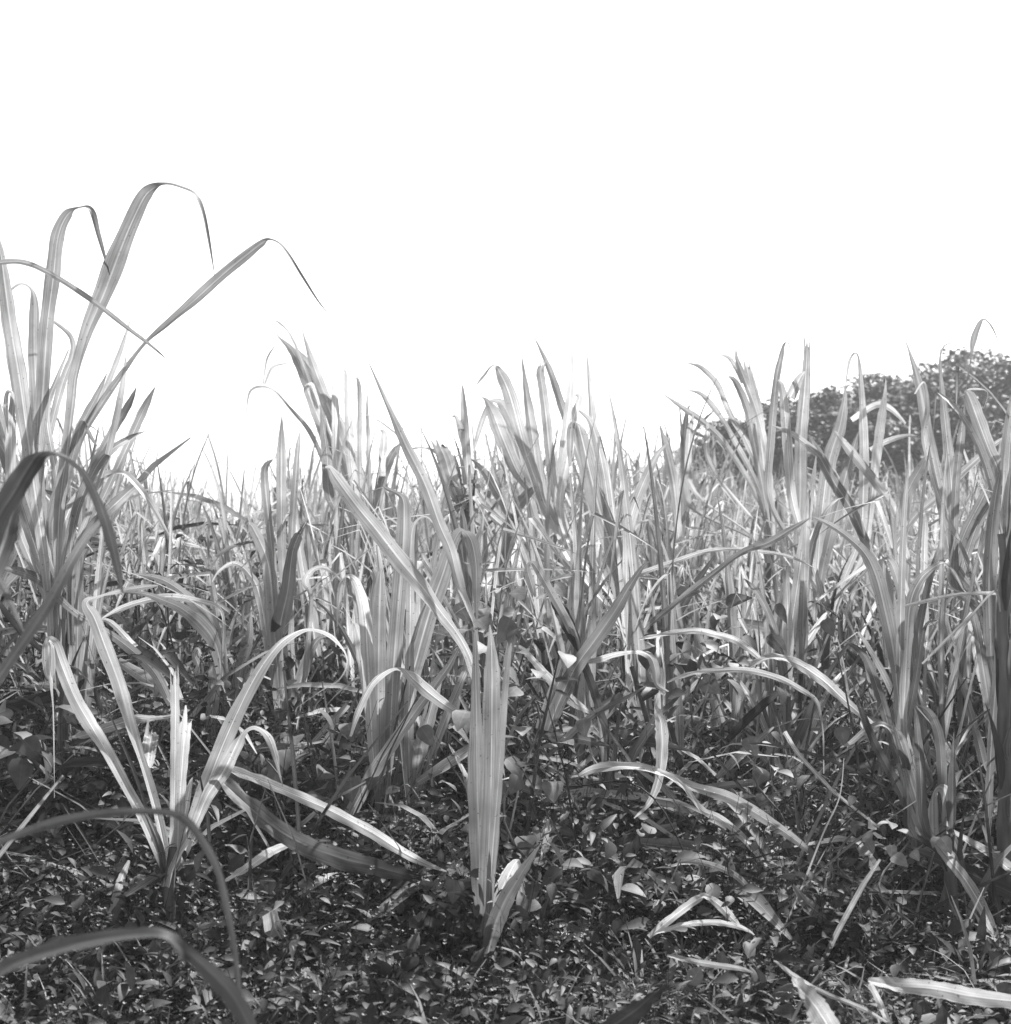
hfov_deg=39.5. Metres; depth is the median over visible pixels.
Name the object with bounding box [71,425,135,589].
cane clump
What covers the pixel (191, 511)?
cane clump
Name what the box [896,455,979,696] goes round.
cane clump
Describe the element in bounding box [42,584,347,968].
front cane
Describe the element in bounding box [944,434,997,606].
cane clump
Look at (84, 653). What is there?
cane clump
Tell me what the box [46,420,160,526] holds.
cane clump
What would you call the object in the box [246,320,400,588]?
leaning cane
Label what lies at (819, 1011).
fallen leaf
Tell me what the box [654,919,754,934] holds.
fallen leaf
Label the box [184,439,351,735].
cane clump
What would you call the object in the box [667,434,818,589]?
cane clump
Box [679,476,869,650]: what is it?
cane clump
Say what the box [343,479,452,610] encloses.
cane clump
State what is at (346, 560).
cane clump
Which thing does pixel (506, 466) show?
cane clump
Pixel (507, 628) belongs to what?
creeper
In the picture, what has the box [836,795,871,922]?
creeper
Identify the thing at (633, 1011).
fallen leaf
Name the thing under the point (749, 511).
cane clump
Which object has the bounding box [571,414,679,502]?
cane clump
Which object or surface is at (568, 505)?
cane clump
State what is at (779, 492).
cane clump
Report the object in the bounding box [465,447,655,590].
cane clump
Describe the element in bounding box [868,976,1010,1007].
fallen leaf
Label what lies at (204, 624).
arching cane
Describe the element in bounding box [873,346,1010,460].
broadleaf tree
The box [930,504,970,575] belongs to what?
cane clump
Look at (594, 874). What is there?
creeper
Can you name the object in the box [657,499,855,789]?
cane clump
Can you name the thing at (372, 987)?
weed cover
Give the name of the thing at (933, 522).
cane clump
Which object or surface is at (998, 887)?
dry leaf litter
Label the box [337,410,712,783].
cane clump
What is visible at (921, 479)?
broadleaf tree
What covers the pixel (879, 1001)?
fallen leaf
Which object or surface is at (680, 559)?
arching dry leaf
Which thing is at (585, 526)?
cane clump
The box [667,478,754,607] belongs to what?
cane clump
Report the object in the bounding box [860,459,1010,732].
cane clump
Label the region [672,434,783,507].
broadleaf tree
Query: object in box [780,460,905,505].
broadleaf tree
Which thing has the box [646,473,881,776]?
cane clump
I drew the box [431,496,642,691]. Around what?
cane clump
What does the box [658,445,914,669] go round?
cane clump
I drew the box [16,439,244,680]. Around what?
cane clump
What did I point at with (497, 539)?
cane clump
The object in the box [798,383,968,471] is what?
broadleaf tree
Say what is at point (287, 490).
cane clump
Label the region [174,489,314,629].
cane clump
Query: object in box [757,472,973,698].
cane clump
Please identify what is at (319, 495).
cane clump
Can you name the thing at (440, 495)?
cane clump
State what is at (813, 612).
cane clump
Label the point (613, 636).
cane clump
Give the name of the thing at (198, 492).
cane clump
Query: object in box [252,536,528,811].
cane clump
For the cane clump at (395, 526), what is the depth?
8.27 m
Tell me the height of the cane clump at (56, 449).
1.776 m
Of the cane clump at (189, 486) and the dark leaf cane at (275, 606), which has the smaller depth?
the dark leaf cane at (275, 606)
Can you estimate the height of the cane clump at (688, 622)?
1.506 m
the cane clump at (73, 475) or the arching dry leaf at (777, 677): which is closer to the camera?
the arching dry leaf at (777, 677)
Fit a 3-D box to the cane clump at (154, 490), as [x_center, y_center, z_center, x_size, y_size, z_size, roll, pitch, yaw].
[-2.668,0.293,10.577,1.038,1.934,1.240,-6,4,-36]
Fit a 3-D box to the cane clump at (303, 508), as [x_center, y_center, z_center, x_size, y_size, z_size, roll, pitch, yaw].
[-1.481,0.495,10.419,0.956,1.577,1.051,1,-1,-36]
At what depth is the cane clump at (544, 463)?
10.45 m
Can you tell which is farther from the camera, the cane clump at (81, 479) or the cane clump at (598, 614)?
the cane clump at (81, 479)
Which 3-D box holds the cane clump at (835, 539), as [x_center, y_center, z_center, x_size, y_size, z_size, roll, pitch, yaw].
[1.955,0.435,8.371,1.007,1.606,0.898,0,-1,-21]
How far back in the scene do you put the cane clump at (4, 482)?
7.47 m
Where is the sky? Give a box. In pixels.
[0,0,1010,531]
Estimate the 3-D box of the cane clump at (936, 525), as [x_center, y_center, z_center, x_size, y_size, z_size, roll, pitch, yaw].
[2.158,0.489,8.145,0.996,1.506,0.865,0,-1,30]
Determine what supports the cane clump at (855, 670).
on the ground at (850, 976)
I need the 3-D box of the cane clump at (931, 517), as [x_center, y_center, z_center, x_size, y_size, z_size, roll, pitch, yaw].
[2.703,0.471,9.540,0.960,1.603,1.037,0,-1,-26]
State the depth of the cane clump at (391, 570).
7.85 m
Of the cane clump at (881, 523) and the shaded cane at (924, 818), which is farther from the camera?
the cane clump at (881, 523)
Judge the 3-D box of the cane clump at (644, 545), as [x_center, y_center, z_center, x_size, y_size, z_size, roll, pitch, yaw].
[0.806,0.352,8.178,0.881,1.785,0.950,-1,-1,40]
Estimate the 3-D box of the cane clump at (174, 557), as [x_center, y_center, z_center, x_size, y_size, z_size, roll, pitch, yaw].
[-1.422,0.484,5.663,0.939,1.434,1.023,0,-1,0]
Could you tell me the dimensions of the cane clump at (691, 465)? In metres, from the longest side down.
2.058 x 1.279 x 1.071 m
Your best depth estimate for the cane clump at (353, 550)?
6.12 m
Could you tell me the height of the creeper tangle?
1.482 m
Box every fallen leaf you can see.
[69,715,170,739]
[212,773,421,884]
[225,843,287,881]
[231,766,446,871]
[599,983,667,1023]
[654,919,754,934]
[792,977,839,1023]
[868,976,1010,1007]
[868,983,891,1023]
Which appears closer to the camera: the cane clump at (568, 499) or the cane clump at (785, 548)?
the cane clump at (785, 548)
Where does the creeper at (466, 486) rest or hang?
attached to the broken cane at (446, 459)
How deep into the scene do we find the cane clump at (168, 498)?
12.87 m
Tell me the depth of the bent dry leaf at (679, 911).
3.29 m
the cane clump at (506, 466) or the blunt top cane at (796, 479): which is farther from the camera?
the cane clump at (506, 466)
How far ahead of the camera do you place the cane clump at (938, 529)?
6.21 m
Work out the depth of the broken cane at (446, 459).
5.70 m
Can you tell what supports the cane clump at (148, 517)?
on the ground at (850, 976)
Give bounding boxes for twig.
[749,742,886,787]
[783,731,878,827]
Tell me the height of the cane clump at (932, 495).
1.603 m
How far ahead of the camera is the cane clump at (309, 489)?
10.47 m
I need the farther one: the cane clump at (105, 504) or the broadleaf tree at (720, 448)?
the broadleaf tree at (720, 448)
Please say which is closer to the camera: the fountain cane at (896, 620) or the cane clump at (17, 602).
the fountain cane at (896, 620)
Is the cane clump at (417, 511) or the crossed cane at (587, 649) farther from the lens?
the cane clump at (417, 511)
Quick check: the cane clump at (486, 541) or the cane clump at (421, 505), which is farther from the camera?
the cane clump at (421, 505)
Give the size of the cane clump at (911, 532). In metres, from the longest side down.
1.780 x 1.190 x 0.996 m
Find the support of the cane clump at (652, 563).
on the ground at (850, 976)
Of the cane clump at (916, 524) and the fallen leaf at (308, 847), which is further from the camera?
the cane clump at (916, 524)
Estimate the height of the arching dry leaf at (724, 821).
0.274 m
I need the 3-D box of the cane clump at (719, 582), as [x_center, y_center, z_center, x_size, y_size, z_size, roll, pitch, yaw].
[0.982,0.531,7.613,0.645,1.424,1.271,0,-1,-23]
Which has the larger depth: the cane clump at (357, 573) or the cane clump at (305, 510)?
the cane clump at (305, 510)
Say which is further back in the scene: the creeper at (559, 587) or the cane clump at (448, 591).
the cane clump at (448, 591)
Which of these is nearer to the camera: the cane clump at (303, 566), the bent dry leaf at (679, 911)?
the bent dry leaf at (679, 911)
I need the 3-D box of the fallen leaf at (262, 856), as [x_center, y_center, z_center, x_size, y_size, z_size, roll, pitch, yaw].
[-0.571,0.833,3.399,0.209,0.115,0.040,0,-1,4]
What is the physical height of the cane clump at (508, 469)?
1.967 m
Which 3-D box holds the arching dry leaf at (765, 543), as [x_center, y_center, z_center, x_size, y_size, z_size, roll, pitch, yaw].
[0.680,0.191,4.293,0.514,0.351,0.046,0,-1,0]
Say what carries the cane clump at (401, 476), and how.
on the ground at (850, 976)
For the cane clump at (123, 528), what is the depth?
7.05 m
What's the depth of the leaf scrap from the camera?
3.89 m
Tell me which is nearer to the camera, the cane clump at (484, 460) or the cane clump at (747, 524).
the cane clump at (747, 524)
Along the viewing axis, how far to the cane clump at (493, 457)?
10.97 m
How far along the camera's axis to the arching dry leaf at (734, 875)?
3.51 m
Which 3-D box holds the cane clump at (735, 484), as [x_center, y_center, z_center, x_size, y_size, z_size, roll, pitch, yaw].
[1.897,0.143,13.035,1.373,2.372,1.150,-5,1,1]
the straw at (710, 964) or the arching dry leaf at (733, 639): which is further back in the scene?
the arching dry leaf at (733, 639)
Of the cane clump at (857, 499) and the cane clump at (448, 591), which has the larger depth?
the cane clump at (857, 499)
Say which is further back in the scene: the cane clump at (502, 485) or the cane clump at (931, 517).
the cane clump at (502, 485)
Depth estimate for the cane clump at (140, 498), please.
12.07 m
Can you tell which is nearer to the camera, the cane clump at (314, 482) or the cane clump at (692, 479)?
the cane clump at (692, 479)
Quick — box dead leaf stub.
[109,860,129,912]
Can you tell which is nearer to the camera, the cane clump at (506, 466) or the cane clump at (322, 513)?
the cane clump at (322, 513)
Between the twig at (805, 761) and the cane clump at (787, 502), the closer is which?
the twig at (805, 761)
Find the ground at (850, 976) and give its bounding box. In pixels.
[0,746,984,1023]
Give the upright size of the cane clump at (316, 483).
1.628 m
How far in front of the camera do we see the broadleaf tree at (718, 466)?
23.14 m
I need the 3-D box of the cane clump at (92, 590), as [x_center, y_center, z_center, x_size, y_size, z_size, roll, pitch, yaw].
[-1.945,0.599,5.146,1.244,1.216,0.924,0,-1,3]
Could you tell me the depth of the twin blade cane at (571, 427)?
5.13 m
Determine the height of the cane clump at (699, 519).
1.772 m
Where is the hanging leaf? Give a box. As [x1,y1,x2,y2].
[634,693,668,818]
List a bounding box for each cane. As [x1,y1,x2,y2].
[0,182,328,856]
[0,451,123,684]
[0,808,255,1023]
[4,566,252,749]
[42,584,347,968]
[212,416,340,764]
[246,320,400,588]
[325,359,481,837]
[413,433,475,699]
[452,338,602,636]
[467,625,539,995]
[514,561,668,838]
[553,325,666,758]
[659,347,775,633]
[764,335,916,770]
[812,463,963,890]
[840,694,1000,946]
[886,318,1010,787]
[904,463,1010,896]
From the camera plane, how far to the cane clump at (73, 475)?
9.18 m
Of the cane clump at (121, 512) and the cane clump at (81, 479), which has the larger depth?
the cane clump at (81, 479)
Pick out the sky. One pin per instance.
(459, 185)
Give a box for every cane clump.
[0,400,147,593]
[0,419,126,620]
[0,458,123,538]
[0,491,160,727]
[0,495,228,864]
[0,528,159,794]
[5,423,207,776]
[6,470,168,730]
[12,445,61,597]
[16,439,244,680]
[36,542,273,772]
[45,408,201,549]
[45,459,126,548]
[46,403,129,524]
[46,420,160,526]
[46,434,137,559]
[68,426,162,596]
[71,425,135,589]
[75,450,151,586]
[84,459,262,698]
[92,423,211,589]
[94,466,312,596]
[99,440,218,556]
[105,425,263,706]
[112,511,256,643]
[113,514,248,576]
[114,477,183,550]
[114,516,346,648]
[117,450,232,572]
[123,459,251,593]
[123,476,211,533]
[134,441,248,577]
[135,434,211,530]
[143,472,215,559]
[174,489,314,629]
[175,529,246,621]
[176,459,238,532]
[182,510,259,655]
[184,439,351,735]
[187,454,392,580]
[193,431,321,558]
[193,476,262,555]
[196,421,289,599]
[201,420,368,756]
[202,516,276,613]
[211,453,347,705]
[214,445,360,586]
[227,476,324,598]
[229,448,546,774]
[234,411,450,717]
[234,447,318,561]
[236,468,348,588]
[236,476,271,522]
[245,470,344,587]
[248,490,333,564]
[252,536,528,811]
[265,466,412,609]
[270,454,416,566]
[286,442,322,510]
[290,419,589,812]
[310,470,321,519]
[315,464,388,587]
[315,532,538,731]
[316,487,390,542]
[319,530,391,661]
[321,399,435,548]
[331,512,457,638]
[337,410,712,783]
[342,421,453,590]
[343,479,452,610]
[350,411,656,731]
[357,405,666,724]
[365,452,441,577]
[383,414,538,656]
[385,527,535,681]
[387,527,527,655]
[389,465,407,506]
[393,476,422,544]
[399,414,501,551]
[404,474,457,627]
[412,445,500,582]
[420,431,482,521]
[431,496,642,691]
[432,426,588,539]
[432,470,467,526]
[444,425,490,500]
[452,441,526,544]
[458,432,582,519]
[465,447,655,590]
[475,470,583,556]
[482,382,616,533]
[488,438,660,637]
[488,463,514,548]
[489,499,666,644]
[494,460,615,531]
[500,435,566,512]
[502,402,653,591]
[520,529,726,752]
[523,411,766,700]
[527,516,645,646]
[535,424,714,644]
[540,398,758,697]
[542,462,653,541]
[545,379,673,557]
[553,430,629,519]
[553,434,744,593]
[561,415,749,645]
[567,448,652,542]
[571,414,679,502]
[581,372,840,812]
[585,421,668,615]
[602,449,793,643]
[602,450,811,742]
[609,446,667,503]
[610,438,757,620]
[614,429,730,563]
[616,386,725,597]
[625,438,727,581]
[636,433,736,574]
[639,456,883,649]
[641,475,780,607]
[641,507,785,657]
[645,444,737,582]
[645,534,883,816]
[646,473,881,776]
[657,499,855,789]
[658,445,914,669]
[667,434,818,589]
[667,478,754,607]
[669,458,787,595]
[676,441,787,606]
[679,413,747,521]
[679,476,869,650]
[682,561,984,806]
[695,453,852,595]
[695,506,834,686]
[699,451,785,510]
[719,460,790,563]
[725,510,871,715]
[731,483,939,664]
[749,484,789,572]
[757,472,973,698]
[757,475,817,567]
[757,530,957,765]
[760,472,841,577]
[766,549,977,780]
[778,477,928,601]
[779,483,937,673]
[808,442,1001,822]
[808,473,897,753]
[810,477,974,655]
[812,420,1010,792]
[814,483,882,554]
[830,514,937,656]
[833,490,888,544]
[836,465,998,733]
[838,473,979,622]
[839,474,968,636]
[846,479,928,557]
[849,483,921,560]
[853,480,961,655]
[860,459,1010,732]
[873,472,977,555]
[875,450,985,706]
[880,415,959,523]
[883,446,981,581]
[886,484,966,558]
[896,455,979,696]
[897,502,958,576]
[911,483,971,558]
[912,485,921,531]
[916,476,934,539]
[929,366,1008,625]
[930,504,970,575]
[933,392,1010,749]
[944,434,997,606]
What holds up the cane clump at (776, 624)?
on the ground at (850, 976)
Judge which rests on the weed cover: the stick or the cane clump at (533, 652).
the stick
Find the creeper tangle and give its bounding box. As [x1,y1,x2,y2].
[0,509,1010,984]
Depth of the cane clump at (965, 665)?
5.10 m
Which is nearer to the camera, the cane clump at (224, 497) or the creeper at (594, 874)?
the creeper at (594, 874)
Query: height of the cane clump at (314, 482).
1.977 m
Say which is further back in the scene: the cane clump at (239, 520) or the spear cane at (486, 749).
the cane clump at (239, 520)
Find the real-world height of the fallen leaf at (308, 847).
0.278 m
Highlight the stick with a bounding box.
[781,759,843,932]
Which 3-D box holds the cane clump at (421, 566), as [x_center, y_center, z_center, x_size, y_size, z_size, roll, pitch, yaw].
[-0.336,0.477,4.916,1.017,1.435,0.940,0,-1,29]
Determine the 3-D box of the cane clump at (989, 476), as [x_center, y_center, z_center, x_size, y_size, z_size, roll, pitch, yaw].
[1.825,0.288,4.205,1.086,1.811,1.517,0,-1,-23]
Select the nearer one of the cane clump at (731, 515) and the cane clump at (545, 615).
the cane clump at (545, 615)
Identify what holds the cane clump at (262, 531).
on the ground at (850, 976)
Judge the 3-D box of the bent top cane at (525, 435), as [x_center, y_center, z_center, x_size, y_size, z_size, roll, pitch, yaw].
[0.087,0.225,5.999,0.682,2.007,0.506,0,-1,19]
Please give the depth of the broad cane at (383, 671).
4.10 m
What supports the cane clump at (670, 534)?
on the ground at (850, 976)
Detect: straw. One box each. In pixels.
[667,954,752,972]
[775,961,888,1023]
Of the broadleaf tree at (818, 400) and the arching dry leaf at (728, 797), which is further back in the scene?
the broadleaf tree at (818, 400)
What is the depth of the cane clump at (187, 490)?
9.21 m
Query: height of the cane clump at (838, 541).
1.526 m
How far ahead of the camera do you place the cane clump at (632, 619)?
4.52 m
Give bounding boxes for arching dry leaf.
[579,761,826,886]
[619,547,815,581]
[639,628,767,667]
[644,517,809,630]
[660,772,766,867]
[667,667,823,772]
[671,859,762,916]
[748,653,882,732]
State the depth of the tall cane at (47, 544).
4.24 m
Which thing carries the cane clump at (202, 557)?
on the ground at (850, 976)
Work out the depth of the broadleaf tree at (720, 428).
23.95 m
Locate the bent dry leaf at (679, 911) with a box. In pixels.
[647,893,739,937]
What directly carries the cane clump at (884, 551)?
on the ground at (850, 976)
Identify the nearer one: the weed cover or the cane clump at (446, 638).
the weed cover
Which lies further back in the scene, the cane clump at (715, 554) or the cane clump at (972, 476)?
the cane clump at (715, 554)
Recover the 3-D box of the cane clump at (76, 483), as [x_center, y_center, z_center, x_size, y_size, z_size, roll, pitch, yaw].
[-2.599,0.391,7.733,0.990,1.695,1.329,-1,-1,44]
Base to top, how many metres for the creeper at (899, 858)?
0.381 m
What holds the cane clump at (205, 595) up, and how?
on the ground at (850, 976)
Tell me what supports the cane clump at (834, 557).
on the ground at (850, 976)
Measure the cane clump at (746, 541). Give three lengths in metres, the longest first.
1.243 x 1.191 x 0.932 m
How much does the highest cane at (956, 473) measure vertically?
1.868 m
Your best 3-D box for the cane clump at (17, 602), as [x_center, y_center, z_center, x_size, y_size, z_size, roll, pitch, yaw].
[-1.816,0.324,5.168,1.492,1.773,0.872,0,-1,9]
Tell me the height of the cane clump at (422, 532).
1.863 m
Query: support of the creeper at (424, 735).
on the ground at (850, 976)
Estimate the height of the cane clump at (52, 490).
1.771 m
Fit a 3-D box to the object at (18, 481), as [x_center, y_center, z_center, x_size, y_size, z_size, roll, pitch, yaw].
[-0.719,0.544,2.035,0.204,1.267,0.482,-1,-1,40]
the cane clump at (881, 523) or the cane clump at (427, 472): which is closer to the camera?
the cane clump at (427, 472)
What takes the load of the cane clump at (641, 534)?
on the ground at (850, 976)
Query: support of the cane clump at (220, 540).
on the ground at (850, 976)
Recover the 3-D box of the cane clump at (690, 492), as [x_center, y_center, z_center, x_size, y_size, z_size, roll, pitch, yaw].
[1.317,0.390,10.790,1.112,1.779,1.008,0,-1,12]
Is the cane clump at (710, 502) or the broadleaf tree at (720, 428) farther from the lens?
the broadleaf tree at (720, 428)
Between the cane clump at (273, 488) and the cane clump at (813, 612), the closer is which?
the cane clump at (813, 612)
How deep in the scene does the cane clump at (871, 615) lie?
5.30 m
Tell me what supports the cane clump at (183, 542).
on the ground at (850, 976)
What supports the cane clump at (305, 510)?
on the ground at (850, 976)
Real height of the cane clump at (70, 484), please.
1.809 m
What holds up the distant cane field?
on the ground at (850, 976)
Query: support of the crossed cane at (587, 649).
on the ground at (850, 976)
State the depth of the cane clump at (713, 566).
8.84 m
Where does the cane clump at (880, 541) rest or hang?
on the ground at (850, 976)
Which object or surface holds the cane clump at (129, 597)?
on the ground at (850, 976)
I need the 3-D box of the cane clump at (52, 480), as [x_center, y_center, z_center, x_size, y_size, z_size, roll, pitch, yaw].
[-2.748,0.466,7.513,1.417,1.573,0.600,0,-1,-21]
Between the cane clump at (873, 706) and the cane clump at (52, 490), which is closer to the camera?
the cane clump at (873, 706)
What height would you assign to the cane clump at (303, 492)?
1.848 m
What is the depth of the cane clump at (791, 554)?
6.91 m
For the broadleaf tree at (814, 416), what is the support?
on the ground at (850, 976)
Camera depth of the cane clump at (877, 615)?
7.47 m
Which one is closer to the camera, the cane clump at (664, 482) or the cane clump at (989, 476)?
the cane clump at (989, 476)
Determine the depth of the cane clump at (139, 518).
5.59 m
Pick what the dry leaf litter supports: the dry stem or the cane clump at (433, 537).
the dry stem
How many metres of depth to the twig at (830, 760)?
3.76 m
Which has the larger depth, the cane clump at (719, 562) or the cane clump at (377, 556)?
the cane clump at (719, 562)
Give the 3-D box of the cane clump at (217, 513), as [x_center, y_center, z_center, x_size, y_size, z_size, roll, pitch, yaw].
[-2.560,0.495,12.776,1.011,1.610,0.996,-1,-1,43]
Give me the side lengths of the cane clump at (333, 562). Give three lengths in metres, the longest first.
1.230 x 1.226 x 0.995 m
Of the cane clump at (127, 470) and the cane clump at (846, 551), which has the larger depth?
the cane clump at (127, 470)
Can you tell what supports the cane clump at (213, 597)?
on the ground at (850, 976)
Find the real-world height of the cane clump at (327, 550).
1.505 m
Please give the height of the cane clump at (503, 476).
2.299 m
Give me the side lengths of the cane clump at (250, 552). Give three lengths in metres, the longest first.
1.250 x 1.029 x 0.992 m
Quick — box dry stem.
[547,686,645,757]
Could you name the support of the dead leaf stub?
on the weed cover
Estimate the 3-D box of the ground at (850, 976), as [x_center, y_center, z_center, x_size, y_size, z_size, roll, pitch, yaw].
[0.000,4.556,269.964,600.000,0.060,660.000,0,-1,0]
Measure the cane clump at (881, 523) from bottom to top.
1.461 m
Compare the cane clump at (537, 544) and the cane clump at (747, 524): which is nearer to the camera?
the cane clump at (537, 544)
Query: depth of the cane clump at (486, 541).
6.81 m
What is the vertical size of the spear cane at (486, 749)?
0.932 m
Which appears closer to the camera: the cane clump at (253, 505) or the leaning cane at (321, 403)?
the leaning cane at (321, 403)
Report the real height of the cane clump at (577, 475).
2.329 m
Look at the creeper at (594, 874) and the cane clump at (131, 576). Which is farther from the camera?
the cane clump at (131, 576)
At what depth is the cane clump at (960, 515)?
10.53 m
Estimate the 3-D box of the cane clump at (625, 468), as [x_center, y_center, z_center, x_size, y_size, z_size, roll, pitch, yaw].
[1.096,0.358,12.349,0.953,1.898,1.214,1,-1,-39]
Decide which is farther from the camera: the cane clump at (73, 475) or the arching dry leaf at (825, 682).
the cane clump at (73, 475)
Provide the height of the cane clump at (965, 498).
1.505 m
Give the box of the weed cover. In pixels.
[0,661,1010,1023]
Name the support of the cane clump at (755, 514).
on the ground at (850, 976)
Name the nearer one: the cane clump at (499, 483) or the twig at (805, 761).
the twig at (805, 761)
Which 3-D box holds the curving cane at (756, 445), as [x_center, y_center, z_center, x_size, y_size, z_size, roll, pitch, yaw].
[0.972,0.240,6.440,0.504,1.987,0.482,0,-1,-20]
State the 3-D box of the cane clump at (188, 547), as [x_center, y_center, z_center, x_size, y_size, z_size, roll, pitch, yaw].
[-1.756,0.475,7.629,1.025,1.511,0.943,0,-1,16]
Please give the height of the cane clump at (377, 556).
1.510 m
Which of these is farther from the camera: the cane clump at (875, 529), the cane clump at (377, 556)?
the cane clump at (875, 529)
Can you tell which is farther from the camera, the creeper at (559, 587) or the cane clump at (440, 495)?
the cane clump at (440, 495)
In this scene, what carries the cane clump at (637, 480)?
on the ground at (850, 976)
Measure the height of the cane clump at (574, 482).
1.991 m
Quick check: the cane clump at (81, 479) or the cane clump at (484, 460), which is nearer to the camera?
the cane clump at (81, 479)
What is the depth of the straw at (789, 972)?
2.86 m
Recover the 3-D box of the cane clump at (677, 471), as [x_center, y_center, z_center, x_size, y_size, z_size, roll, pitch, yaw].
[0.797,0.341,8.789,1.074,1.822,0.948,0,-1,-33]
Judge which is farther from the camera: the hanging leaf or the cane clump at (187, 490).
the cane clump at (187, 490)
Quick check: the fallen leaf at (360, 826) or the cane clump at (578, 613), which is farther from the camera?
the cane clump at (578, 613)
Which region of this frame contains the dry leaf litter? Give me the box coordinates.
[0,437,1010,993]
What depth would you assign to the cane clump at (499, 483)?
10.89 m
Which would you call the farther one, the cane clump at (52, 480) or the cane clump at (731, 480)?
the cane clump at (731, 480)
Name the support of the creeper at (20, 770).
on the ground at (850, 976)
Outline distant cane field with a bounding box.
[0,400,998,581]
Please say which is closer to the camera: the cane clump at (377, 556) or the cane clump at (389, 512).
the cane clump at (377, 556)
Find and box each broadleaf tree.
[647,455,783,510]
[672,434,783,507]
[691,414,828,490]
[718,401,895,476]
[742,391,954,476]
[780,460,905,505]
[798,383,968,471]
[825,372,1003,470]
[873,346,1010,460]
[887,459,982,500]
[936,376,1010,452]
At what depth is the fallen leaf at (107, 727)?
4.01 m
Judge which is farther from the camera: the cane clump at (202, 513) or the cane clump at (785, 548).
the cane clump at (202, 513)
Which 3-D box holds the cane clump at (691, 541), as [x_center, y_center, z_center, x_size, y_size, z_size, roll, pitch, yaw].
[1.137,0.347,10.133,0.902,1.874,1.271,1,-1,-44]
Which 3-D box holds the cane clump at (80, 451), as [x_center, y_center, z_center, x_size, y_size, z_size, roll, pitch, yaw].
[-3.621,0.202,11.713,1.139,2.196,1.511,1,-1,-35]
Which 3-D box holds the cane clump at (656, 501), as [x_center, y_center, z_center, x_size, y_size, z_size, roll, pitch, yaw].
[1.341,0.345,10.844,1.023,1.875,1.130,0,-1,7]
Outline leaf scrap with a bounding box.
[142,720,158,767]
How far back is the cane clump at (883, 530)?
8.33 m
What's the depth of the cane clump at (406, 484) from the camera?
11.57 m
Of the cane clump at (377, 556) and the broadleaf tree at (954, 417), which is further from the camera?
the broadleaf tree at (954, 417)
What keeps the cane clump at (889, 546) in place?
on the ground at (850, 976)
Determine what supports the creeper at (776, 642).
on the ground at (850, 976)
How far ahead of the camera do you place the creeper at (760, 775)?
3.92 m
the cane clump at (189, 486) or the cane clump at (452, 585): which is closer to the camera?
the cane clump at (452, 585)
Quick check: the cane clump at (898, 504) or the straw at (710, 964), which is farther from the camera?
the cane clump at (898, 504)
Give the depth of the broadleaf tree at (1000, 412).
27.30 m
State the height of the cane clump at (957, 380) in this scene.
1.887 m
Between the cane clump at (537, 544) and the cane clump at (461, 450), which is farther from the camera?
the cane clump at (461, 450)
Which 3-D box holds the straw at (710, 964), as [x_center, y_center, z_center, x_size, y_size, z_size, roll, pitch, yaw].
[0.436,0.963,3.002,0.181,0.032,0.024,0,-1,12]
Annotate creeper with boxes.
[0,699,73,890]
[229,709,433,872]
[434,561,566,669]
[440,447,502,683]
[445,824,705,959]
[451,615,590,881]
[609,586,834,782]
[666,718,849,869]
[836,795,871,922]
[859,817,951,955]
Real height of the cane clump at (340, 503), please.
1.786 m
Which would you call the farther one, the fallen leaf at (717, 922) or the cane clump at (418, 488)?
the cane clump at (418, 488)
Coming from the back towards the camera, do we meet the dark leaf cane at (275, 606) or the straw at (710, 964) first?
the dark leaf cane at (275, 606)
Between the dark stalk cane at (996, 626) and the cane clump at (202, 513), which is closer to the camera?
the dark stalk cane at (996, 626)
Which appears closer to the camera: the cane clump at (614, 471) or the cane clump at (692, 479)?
the cane clump at (614, 471)
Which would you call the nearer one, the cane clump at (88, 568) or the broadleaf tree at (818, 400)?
the cane clump at (88, 568)
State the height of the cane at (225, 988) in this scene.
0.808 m
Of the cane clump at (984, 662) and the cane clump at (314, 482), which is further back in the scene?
the cane clump at (314, 482)

